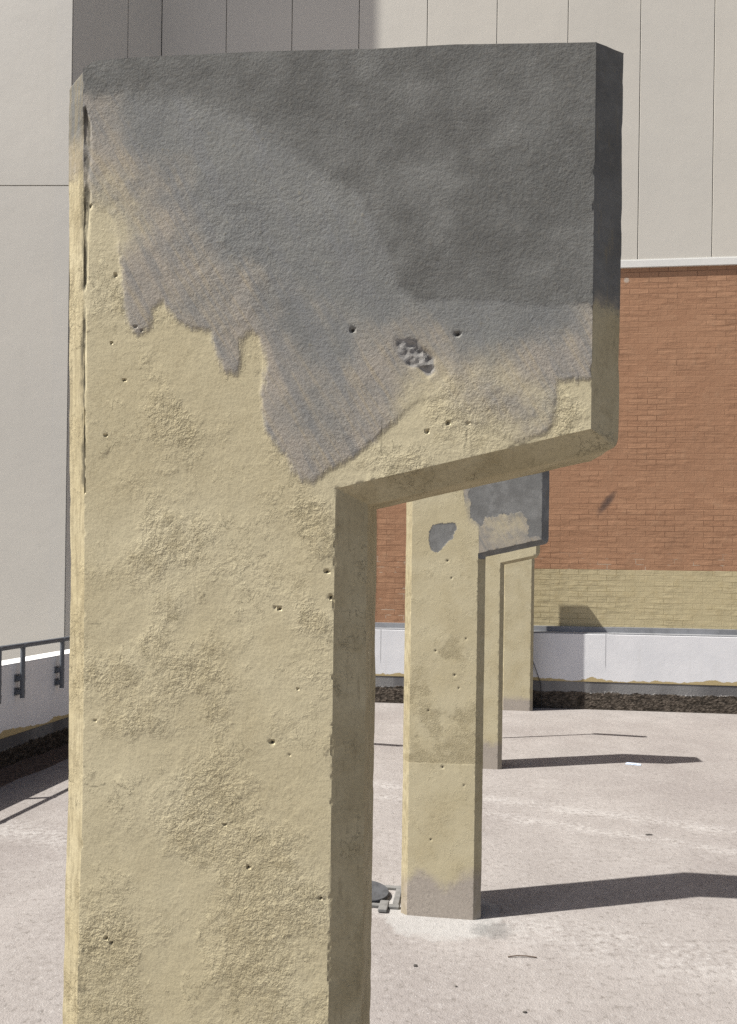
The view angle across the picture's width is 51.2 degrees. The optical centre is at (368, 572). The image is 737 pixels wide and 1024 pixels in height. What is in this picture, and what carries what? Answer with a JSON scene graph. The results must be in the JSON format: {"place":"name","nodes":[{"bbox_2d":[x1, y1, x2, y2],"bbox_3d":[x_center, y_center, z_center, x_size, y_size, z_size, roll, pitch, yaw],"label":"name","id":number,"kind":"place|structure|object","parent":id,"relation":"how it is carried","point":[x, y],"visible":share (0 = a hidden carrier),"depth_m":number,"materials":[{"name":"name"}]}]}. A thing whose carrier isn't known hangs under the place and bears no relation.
{"place":"outdoors","nodes":[
{"label":"outdoors","id":0,"kind":"place"},
{"bbox_2d":[0,743,68,786],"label":"dirt","id":1,"kind":"structure","parent":0,"point":[24,768],"depth_m":6.15,"materials":[{"name":"soil"}]},
{"bbox_2d":[0,0,736,660],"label":"warehouse building","id":2,"kind":"structure","parent":0,"point":[644,522],"depth_m":9.27,"materials":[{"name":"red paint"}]},
{"bbox_2d":[0,703,736,1023],"bbox_3d":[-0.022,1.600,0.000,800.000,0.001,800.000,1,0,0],"label":"ground","id":3,"kind":"structure","parent":0,"point":[599,904],"depth_m":3.95,"materials":[{"name":"grey concrete"}]},
{"bbox_2d":[0,649,69,768],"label":"parapet wall","id":4,"kind":"structure","parent":3,"relation":"on","point":[34,721],"depth_m":6.32,"materials":[{"name":"white paint"}]},
{"bbox_2d":[0,636,69,703],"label":"handrail","id":5,"kind":"object","parent":4,"relation":"attached to","point":[20,677],"visible":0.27,"depth_m":6.07,"materials":[{"name":"grey metal"}]},
{"bbox_2d":[63,42,623,1023],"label":"concrete pillar","id":6,"kind":"structure","parent":3,"relation":"on","point":[325,306],"depth_m":0.90,"materials":[{"name":"paint"}]},
{"bbox_2d":[401,471,548,919],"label":"concrete pillar","id":7,"kind":"structure","parent":3,"relation":"on","point":[455,539],"depth_m":3.57,"materials":[{"name":"beige concrete"}]},
{"bbox_2d":[483,545,539,768],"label":"concrete pillar","id":8,"kind":"structure","parent":3,"relation":"on","point":[493,663],"depth_m":6.32,"materials":[{"name":"beige concrete"}]},
{"bbox_2d":[502,558,534,710],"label":"concrete pillar","id":9,"kind":"structure","parent":3,"relation":"on","point":[518,636],"depth_m":9.05,"materials":[{"name":"beige concrete"}]},
{"bbox_2d":[508,955,536,957],"bbox_3d":[0.642,1.603,3.214,0.121,0.008,0.011,1,0,1],"label":"twig","id":10,"kind":"object","parent":3,"relation":"on","point":[522,955],"visible":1,"depth_m":3.21,"materials":[{"name":"brown wood"}]},
{"bbox_2d":[375,622,736,713],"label":"parapet wall","id":11,"kind":"structure","parent":3,"relation":"on","point":[686,670],"depth_m":9.16,"materials":[{"name":"white paint"}]},
{"bbox_2d":[533,662,541,707],"bbox_3d":[2.019,1.315,9.251,0.138,0.618,0.013,1,0,12],"label":"cable","id":12,"kind":"object","parent":11,"relation":"attached to","point":[540,685],"visible":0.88,"depth_m":9.24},
{"bbox_2d":[626,762,640,765],"bbox_3d":[2.252,1.626,6.543,0.126,0.008,0.066,1,0,21],"label":"paper scrap","id":13,"kind":"object","parent":3,"relation":"on","point":[629,763],"visible":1,"depth_m":6.53,"materials":[{"name":"white paper"}]},
{"bbox_2d":[372,881,400,912],"bbox_3d":[-0.005,1.579,3.775,0.330,0.043,0.300,1,0,8],"label":"drain cover","id":14,"kind":"object","parent":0,"point":[380,892],"visible":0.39,"depth_m":3.75,"materials":[{"name":"metal"}]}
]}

